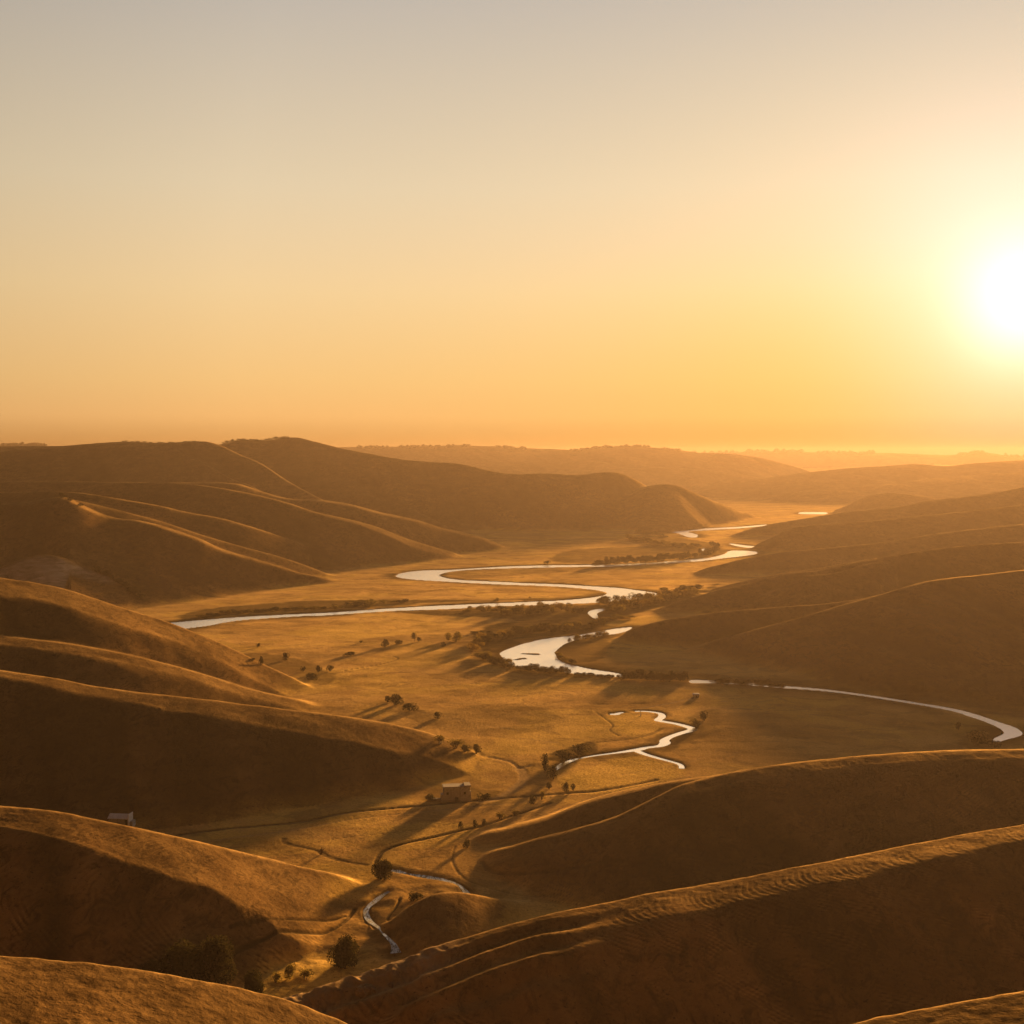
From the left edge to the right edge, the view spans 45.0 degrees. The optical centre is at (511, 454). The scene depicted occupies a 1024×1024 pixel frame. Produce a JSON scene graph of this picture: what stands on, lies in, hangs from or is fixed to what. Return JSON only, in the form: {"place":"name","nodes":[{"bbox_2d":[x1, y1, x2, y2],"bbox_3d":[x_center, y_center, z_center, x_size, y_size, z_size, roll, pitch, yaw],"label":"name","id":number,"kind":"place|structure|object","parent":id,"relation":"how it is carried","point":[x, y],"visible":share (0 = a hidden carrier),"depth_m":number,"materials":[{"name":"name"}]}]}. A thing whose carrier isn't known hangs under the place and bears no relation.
{"place":"outdoors","nodes":[
{"label":"outdoors","id":0,"kind":"place"},
{"bbox_2d":[363,891,401,953],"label":"creek water","id":1,"kind":"structure","parent":0,"point":[394,946],"depth_m":360.91,"materials":[{"name":"grey liquid"}]},
{"bbox_2d":[392,869,470,893],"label":"creek water","id":2,"kind":"structure","parent":0,"point":[463,889],"depth_m":398.10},
{"bbox_2d":[172,550,756,628],"bbox_3d":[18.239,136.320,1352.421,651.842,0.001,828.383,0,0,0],"label":"river water","id":3,"kind":"structure","parent":0,"point":[434,575],"depth_m":1243.48,"materials":[{"name":"white liquid"}]},
{"bbox_2d":[0,437,1023,1023],"bbox_3d":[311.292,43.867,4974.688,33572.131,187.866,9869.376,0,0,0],"label":"terrain","id":4,"kind":"structure","parent":0,"point":[768,855],"depth_m":534.38,"materials":[{"name":"brown plant"}]},
{"bbox_2d":[107,812,135,826],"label":"shed","id":5,"kind":"structure","parent":4,"relation":"on","point":[124,819],"depth_m":447.51,"materials":[{"name":"grey stone"}]},
{"bbox_2d":[137,959,160,972],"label":"shrub","id":6,"kind":"object","parent":4,"relation":"on","point":[152,966],"visible":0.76,"depth_m":307.34,"materials":[{"name":"green plant"}]},
{"bbox_2d":[159,938,199,978],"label":"shrub","id":7,"kind":"object","parent":4,"relation":"on","point":[180,960],"visible":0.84,"depth_m":306.30,"materials":[{"name":"green plant"}]},
{"bbox_2d":[190,934,238,983],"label":"shrub","id":8,"kind":"object","parent":4,"relation":"on","point":[214,957],"visible":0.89,"depth_m":311.59,"materials":[{"name":"green plant"}]},
{"bbox_2d":[243,968,264,992],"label":"shrub","id":9,"kind":"object","parent":4,"relation":"on","point":[253,982],"visible":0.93,"depth_m":309.84,"materials":[{"name":"green plant"}]},
{"bbox_2d":[271,972,281,982],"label":"shrub","id":10,"kind":"object","parent":4,"relation":"on","point":[276,976],"visible":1,"depth_m":317.45,"materials":[{"name":"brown plant"}]},
{"bbox_2d":[282,653,289,659],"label":"bush","id":11,"kind":"object","parent":4,"relation":"on","point":[285,657],"visible":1,"depth_m":819.33,"materials":[{"name":"brown plant"}]},
{"bbox_2d":[284,962,296,980],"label":"shrub","id":12,"kind":"object","parent":4,"relation":"on","point":[291,969],"visible":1,"depth_m":319.11,"materials":[{"name":"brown plant"}]},
{"bbox_2d":[299,966,314,979],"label":"shrub","id":13,"kind":"object","parent":4,"relation":"on","point":[304,973],"visible":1,"depth_m":317.94,"materials":[{"name":"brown plant"}]},
{"bbox_2d":[306,672,317,679],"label":"bush","id":14,"kind":"object","parent":4,"relation":"on","point":[311,676],"visible":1,"depth_m":747.86,"materials":[{"name":"brown plant"}]},
{"bbox_2d":[316,665,321,671],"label":"bush","id":15,"kind":"object","parent":4,"relation":"on","point":[318,669],"visible":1,"depth_m":772.82,"materials":[{"name":"brown plant"}]},
{"bbox_2d":[326,934,358,968],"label":"shrub","id":16,"kind":"object","parent":4,"relation":"on","point":[344,951],"visible":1,"depth_m":325.50,"materials":[{"name":"green plant"}]},
{"bbox_2d":[342,652,354,655],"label":"bush","id":17,"kind":"object","parent":4,"relation":"on","point":[350,653],"visible":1,"depth_m":836.61,"materials":[{"name":"brown plant"}]},
{"bbox_2d":[364,603,374,606],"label":"riverside bush","id":18,"kind":"object","parent":4,"relation":"on","point":[368,605],"visible":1,"depth_m":1103.31,"materials":[{"name":"brown plant"}]},
{"bbox_2d":[371,858,392,879],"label":"shrub","id":19,"kind":"object","parent":4,"relation":"on","point":[382,869],"visible":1,"depth_m":395.70,"materials":[{"name":"green plant"}]},
{"bbox_2d":[381,639,388,646],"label":"bush","id":20,"kind":"object","parent":4,"relation":"on","point":[385,642],"visible":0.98,"depth_m":876.79,"materials":[{"name":"brown plant"}]},
{"bbox_2d":[387,982,394,987],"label":"rock outcrop","id":21,"kind":"object","parent":4,"relation":"on","point":[391,984],"visible":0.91,"depth_m":261.94,"materials":[{"name":"brown stone"}]},
{"bbox_2d":[391,694,403,704],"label":"bush","id":22,"kind":"object","parent":4,"relation":"on","point":[396,699],"visible":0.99,"depth_m":671.71,"materials":[{"name":"brown plant"}]},
{"bbox_2d":[402,703,417,710],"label":"bush","id":23,"kind":"object","parent":4,"relation":"on","point":[408,706],"visible":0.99,"depth_m":658.10,"materials":[{"name":"brown plant"}]},
{"bbox_2d":[408,891,422,900],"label":"shrub","id":24,"kind":"object","parent":4,"relation":"on","point":[412,895],"visible":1,"depth_m":377.93,"materials":[{"name":"brown plant"}]},
{"bbox_2d":[425,793,435,800],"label":"bush","id":25,"kind":"object","parent":4,"relation":"on","point":[430,797],"visible":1,"depth_m":485.94,"materials":[{"name":"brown plant"}]},
{"bbox_2d":[427,798,440,800],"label":"wall","id":26,"kind":"structure","parent":4,"relation":"on","point":[437,799],"depth_m":485.92,"materials":[{"name":"brown stone"}]},
{"bbox_2d":[433,712,441,718],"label":"bush","id":27,"kind":"object","parent":4,"relation":"on","point":[437,714],"visible":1,"depth_m":638.54,"materials":[{"name":"brown plant"}]},
{"bbox_2d":[433,734,444,743],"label":"bush","id":28,"kind":"object","parent":4,"relation":"on","point":[440,738],"visible":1,"depth_m":551.42,"materials":[{"name":"brown plant"}]},
{"bbox_2d":[440,782,470,801],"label":"stone barn","id":29,"kind":"structure","parent":4,"relation":"on","point":[460,792],"depth_m":485.86,"materials":[{"name":"beige stone"}]},
{"bbox_2d":[449,631,461,640],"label":"bush","id":30,"kind":"object","parent":4,"relation":"on","point":[456,636],"visible":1,"depth_m":902.40,"materials":[{"name":"brown plant"}]},
{"bbox_2d":[447,738,465,747],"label":"bush","id":31,"kind":"object","parent":4,"relation":"on","point":[457,742],"visible":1,"depth_m":553.32,"materials":[{"name":"brown plant"}]},
{"bbox_2d":[460,745,470,751],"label":"bush","id":32,"kind":"object","parent":4,"relation":"on","point":[465,748],"visible":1,"depth_m":553.25,"materials":[{"name":"brown plant"}]},
{"bbox_2d":[462,839,469,847],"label":"shrub","id":33,"kind":"object","parent":4,"relation":"on","point":[467,843],"visible":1,"depth_m":428.27,"materials":[{"name":"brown plant"}]},
{"bbox_2d":[467,643,480,650],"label":"riverside bush","id":34,"kind":"object","parent":4,"relation":"on","point":[475,646],"visible":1,"depth_m":854.52,"materials":[{"name":"brown plant"}]},
{"bbox_2d":[469,641,484,645],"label":"riverside bush","id":35,"kind":"object","parent":4,"relation":"on","point":[478,643],"visible":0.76,"depth_m":873.22,"materials":[{"name":"brown plant"}]},
{"bbox_2d":[473,744,481,753],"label":"bush","id":36,"kind":"object","parent":4,"relation":"on","point":[476,748],"visible":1,"depth_m":558.19,"materials":[{"name":"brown plant"}]},
{"bbox_2d":[476,792,490,799],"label":"bush","id":37,"kind":"object","parent":4,"relation":"on","point":[484,796],"visible":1,"depth_m":488.29,"materials":[{"name":"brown plant"}]},
{"bbox_2d":[482,634,491,641],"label":"riverside bush","id":38,"kind":"object","parent":4,"relation":"on","point":[487,636],"visible":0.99,"depth_m":893.91,"materials":[{"name":"brown plant"}]},
{"bbox_2d":[497,812,505,818],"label":"bush","id":39,"kind":"object","parent":4,"relation":"on","point":[499,815],"visible":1,"depth_m":461.50,"materials":[{"name":"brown plant"}]},
{"bbox_2d":[497,656,505,662],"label":"riverside bush","id":40,"kind":"object","parent":4,"relation":"on","point":[502,659],"visible":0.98,"depth_m":802.61,"materials":[{"name":"brown plant"}]},
{"bbox_2d":[499,608,512,614],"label":"riverside bush","id":41,"kind":"object","parent":4,"relation":"on","point":[503,611],"visible":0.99,"depth_m":1044.36,"materials":[{"name":"brown plant"}]},
{"bbox_2d":[505,630,513,636],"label":"riverside bush","id":42,"kind":"object","parent":4,"relation":"on","point":[509,633],"visible":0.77,"depth_m":922.06,"materials":[{"name":"brown plant"}]},
{"bbox_2d":[507,662,515,667],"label":"riverside bush","id":43,"kind":"object","parent":4,"relation":"on","point":[510,664],"visible":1,"depth_m":788.96,"materials":[{"name":"brown plant"}]},
{"bbox_2d":[0,442,1023,458],"bbox_3d":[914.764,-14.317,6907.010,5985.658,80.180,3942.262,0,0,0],"label":"woods","id":44,"kind":"object","parent":4,"relation":"on","point":[777,450],"visible":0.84,"depth_m":5587.73,"materials":[{"name":"plant"}]},
{"bbox_2d":[511,809,519,815],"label":"bush","id":45,"kind":"object","parent":4,"relation":"on","point":[514,812],"visible":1,"depth_m":466.46,"materials":[{"name":"brown plant"}]},
{"bbox_2d":[512,607,523,613],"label":"riverside bush","id":46,"kind":"object","parent":4,"relation":"on","point":[515,610],"visible":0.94,"depth_m":1053.22,"materials":[{"name":"brown plant"}]},
{"bbox_2d":[523,608,533,614],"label":"riverside bush","id":47,"kind":"object","parent":4,"relation":"on","point":[527,611],"visible":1,"depth_m":1043.58,"materials":[{"name":"brown plant"}]},
{"bbox_2d":[528,795,536,803],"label":"bush","id":48,"kind":"object","parent":4,"relation":"on","point":[532,799],"visible":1,"depth_m":481.11,"materials":[{"name":"brown plant"}]},
{"bbox_2d":[528,663,539,669],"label":"riverside bush","id":49,"kind":"object","parent":4,"relation":"on","point":[537,665],"visible":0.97,"depth_m":778.49,"materials":[{"name":"brown plant"}]},
{"bbox_2d":[530,605,542,613],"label":"riverside bush","id":50,"kind":"object","parent":4,"relation":"on","point":[537,609],"visible":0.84,"depth_m":1053.34,"materials":[{"name":"brown plant"}]},
{"bbox_2d":[539,791,545,799],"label":"bush","id":51,"kind":"object","parent":4,"relation":"on","point":[542,794],"visible":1,"depth_m":487.10,"materials":[{"name":"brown plant"}]},
{"bbox_2d":[537,602,548,610],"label":"riverside bush","id":52,"kind":"object","parent":4,"relation":"on","point":[541,604],"visible":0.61,"depth_m":1076.15,"materials":[{"name":"brown plant"}]},
{"bbox_2d":[541,753,549,770],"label":"bush","id":53,"kind":"object","parent":4,"relation":"on","point":[545,760],"visible":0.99,"depth_m":530.72,"materials":[{"name":"brown plant"}]},
{"bbox_2d":[542,666,554,672],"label":"riverside bush","id":54,"kind":"object","parent":4,"relation":"on","point":[548,669],"visible":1,"depth_m":769.66,"materials":[{"name":"brown plant"}]},
{"bbox_2d":[546,781,551,788],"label":"bush","id":55,"kind":"object","parent":4,"relation":"on","point":[548,785],"visible":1,"depth_m":502.69,"materials":[{"name":"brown plant"}]},
{"bbox_2d":[546,764,557,778],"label":"bush","id":56,"kind":"object","parent":4,"relation":"on","point":[553,768],"visible":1,"depth_m":518.42,"materials":[{"name":"brown plant"}]},
{"bbox_2d":[546,627,558,632],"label":"riverside bush","id":57,"kind":"object","parent":4,"relation":"on","point":[552,630],"visible":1,"depth_m":945.27,"materials":[{"name":"brown plant"}]},
{"bbox_2d":[551,602,565,608],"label":"riverside bush","id":58,"kind":"object","parent":4,"relation":"on","point":[555,605],"visible":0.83,"depth_m":1091.20,"materials":[{"name":"brown plant"}]},
{"bbox_2d":[555,749,575,761],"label":"bush","id":59,"kind":"object","parent":4,"relation":"on","point":[563,756],"visible":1,"depth_m":549.26,"materials":[{"name":"brown plant"}]},
{"bbox_2d":[561,782,569,791],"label":"bush","id":60,"kind":"object","parent":4,"relation":"on","point":[565,786],"visible":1,"depth_m":498.75,"materials":[{"name":"brown plant"}]},
{"bbox_2d":[563,603,572,611],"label":"riverside bush","id":61,"kind":"object","parent":4,"relation":"on","point":[566,606],"visible":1,"depth_m":1066.81,"materials":[{"name":"brown plant"}]},
{"bbox_2d":[563,623,573,630],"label":"riverside bush","id":62,"kind":"object","parent":4,"relation":"on","point":[567,626],"visible":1,"depth_m":951.47,"materials":[{"name":"brown plant"}]},
{"bbox_2d":[572,606,585,612],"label":"riverside bush","id":63,"kind":"object","parent":4,"relation":"on","point":[576,610],"visible":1,"depth_m":1057.31,"materials":[{"name":"brown plant"}]},
{"bbox_2d":[571,743,590,755],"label":"bush","id":64,"kind":"object","parent":4,"relation":"on","point":[578,750],"visible":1,"depth_m":558.17,"materials":[{"name":"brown plant"}]},
{"bbox_2d":[580,625,592,629],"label":"riverside bush","id":65,"kind":"object","parent":4,"relation":"on","point":[586,626],"visible":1,"depth_m":960.64,"materials":[{"name":"brown plant"}]},
{"bbox_2d":[597,618,605,625],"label":"riverside bush","id":66,"kind":"object","parent":4,"relation":"on","point":[601,621],"visible":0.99,"depth_m":981.67,"materials":[{"name":"brown plant"}]},
{"bbox_2d":[597,596,611,603],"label":"riverside bush","id":67,"kind":"object","parent":4,"relation":"on","point":[608,598],"visible":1,"depth_m":1121.10,"materials":[{"name":"brown plant"}]},
{"bbox_2d":[601,606,610,610],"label":"riverside bush","id":68,"kind":"object","parent":4,"relation":"on","point":[607,608],"visible":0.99,"depth_m":1070.14,"materials":[{"name":"brown plant"}]},
{"bbox_2d":[609,600,618,605],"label":"riverside bush","id":69,"kind":"object","parent":4,"relation":"on","point":[613,602],"visible":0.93,"depth_m":1116.64,"materials":[{"name":"brown plant"}]},
{"bbox_2d":[611,595,619,600],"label":"riverside bush","id":70,"kind":"object","parent":4,"relation":"on","point":[615,597],"visible":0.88,"depth_m":1141.20,"materials":[{"name":"brown plant"}]},
{"bbox_2d":[611,604,625,611],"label":"riverside bush","id":71,"kind":"object","parent":4,"relation":"on","point":[616,608],"visible":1,"depth_m":1061.41,"materials":[{"name":"brown plant"}]},
{"bbox_2d":[618,672,630,679],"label":"riverside bush","id":72,"kind":"object","parent":4,"relation":"on","point":[625,676],"visible":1,"depth_m":747.47,"materials":[{"name":"brown plant"}]},
{"bbox_2d":[621,603,632,608],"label":"riverside bush","id":73,"kind":"object","parent":4,"relation":"on","point":[629,605],"visible":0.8,"depth_m":1089.96,"materials":[{"name":"brown plant"}]},
{"bbox_2d":[621,670,635,678],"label":"riverside bush","id":74,"kind":"object","parent":4,"relation":"on","point":[630,673],"visible":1,"depth_m":746.78,"materials":[{"name":"brown plant"}]},
{"bbox_2d":[628,592,642,599],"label":"riverside bush","id":75,"kind":"object","parent":4,"relation":"on","point":[639,595],"visible":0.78,"depth_m":1154.10,"materials":[{"name":"brown plant"}]},
{"bbox_2d":[631,603,641,608],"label":"riverside bush","id":76,"kind":"object","parent":4,"relation":"on","point":[638,606],"visible":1,"depth_m":1089.20,"materials":[{"name":"brown plant"}]},
{"bbox_2d":[639,555,646,562],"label":"tree","id":77,"kind":"object","parent":4,"relation":"on","point":[642,558],"visible":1,"depth_m":1554.69,"materials":[{"name":"brown plant"}]},
{"bbox_2d":[643,591,654,597],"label":"riverside bush","id":78,"kind":"object","parent":4,"relation":"on","point":[646,594],"visible":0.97,"depth_m":1149.65,"materials":[{"name":"brown plant"}]},
{"bbox_2d":[651,595,662,602],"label":"riverside bush","id":79,"kind":"object","parent":4,"relation":"on","point":[657,600],"visible":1,"depth_m":1131.71,"materials":[{"name":"brown plant"}]},
{"bbox_2d":[656,553,662,558],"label":"tree","id":80,"kind":"object","parent":4,"relation":"on","point":[660,555],"visible":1,"depth_m":1569.67,"materials":[{"name":"brown plant"}]},
{"bbox_2d":[662,595,671,599],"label":"riverside bush","id":81,"kind":"object","parent":4,"relation":"on","point":[668,597],"visible":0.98,"depth_m":1151.02,"materials":[{"name":"brown plant"}]},
{"bbox_2d":[678,585,690,589],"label":"riverside bush","id":82,"kind":"object","parent":4,"relation":"on","point":[684,587],"visible":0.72,"depth_m":1225.77,"materials":[{"name":"brown plant"}]},
{"bbox_2d":[683,671,689,680],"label":"riverside bush","id":83,"kind":"object","parent":4,"relation":"on","point":[684,673],"visible":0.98,"depth_m":744.34,"materials":[{"name":"brown plant"}]},
{"bbox_2d":[689,718,700,726],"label":"bush","id":84,"kind":"object","parent":4,"relation":"on","point":[695,723],"visible":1,"depth_m":619.11,"materials":[{"name":"brown plant"}]},
{"bbox_2d":[692,588,699,594],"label":"riverside bush","id":85,"kind":"object","parent":4,"relation":"on","point":[694,590],"visible":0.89,"depth_m":1201.20,"materials":[{"name":"brown plant"}]},
{"bbox_2d":[695,584,702,589],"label":"riverside bush","id":86,"kind":"object","parent":4,"relation":"on","point":[698,586],"visible":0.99,"depth_m":1245.62,"materials":[{"name":"brown plant"}]},
{"bbox_2d":[699,711,708,720],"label":"tree","id":87,"kind":"object","parent":4,"relation":"on","point":[703,715],"visible":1,"depth_m":633.53,"materials":[{"name":"brown plant"}]},
{"bbox_2d":[720,677,731,682],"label":"riverside bush","id":88,"kind":"object","parent":4,"relation":"on","point":[725,679],"visible":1,"depth_m":732.47,"materials":[{"name":"brown plant"}]},
{"bbox_2d":[758,679,771,685],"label":"riverside bush","id":89,"kind":"object","parent":4,"relation":"on","point":[765,682],"visible":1,"depth_m":723.90,"materials":[{"name":"brown plant"}]},
{"bbox_2d":[966,730,988,744],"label":"bush","id":90,"kind":"object","parent":4,"relation":"on","point":[975,736],"visible":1,"depth_m":578.29,"materials":[{"name":"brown plant"}]},
{"bbox_2d":[986,739,1001,747],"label":"bush","id":91,"kind":"object","parent":4,"relation":"on","point":[997,743],"visible":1,"depth_m":573.35,"materials":[{"name":"brown plant"}]},
{"bbox_2d":[0,0,1023,455],"label":"sky","id":92,"kind":"structure","parent":0,"point":[699,226],"materials":[{"name":"orange"}]},
{"bbox_2d":[500,627,631,676],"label":"river water","id":93,"kind":"structure","parent":0,"point":[546,649],"depth_m":848.83,"materials":[{"name":"white liquid"}]},
{"bbox_2d":[588,609,602,617],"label":"river water","id":94,"kind":"structure","parent":0,"point":[592,613],"depth_m":1069.79,"materials":[{"name":"white liquid"}]},
{"bbox_2d":[557,711,696,769],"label":"creek water","id":95,"kind":"structure","parent":0,"point":[664,741],"depth_m":592.97,"materials":[{"name":"white liquid"}]},
{"bbox_2d":[634,751,684,768],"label":"creek water","id":96,"kind":"structure","parent":0,"point":[652,756],"depth_m":555.76,"materials":[{"name":"white liquid"}]},
{"bbox_2d":[674,525,764,537],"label":"river water","id":97,"kind":"structure","parent":0,"point":[686,533],"depth_m":2261.65,"materials":[{"name":"white liquid"}]},
{"bbox_2d":[731,544,753,547],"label":"river water","id":98,"kind":"structure","parent":0,"point":[746,546],"depth_m":1851.62,"materials":[{"name":"white liquid"}]},
{"bbox_2d":[799,512,827,513],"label":"river water","id":99,"kind":"structure","parent":0,"point":[813,513],"depth_m":2880.22,"materials":[{"name":"yellow liquid"}]},
{"bbox_2d":[689,680,1022,741],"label":"river water","id":100,"kind":"structure","parent":0,"point":[1009,731],"depth_m":656.89,"materials":[{"name":"grey liquid"}]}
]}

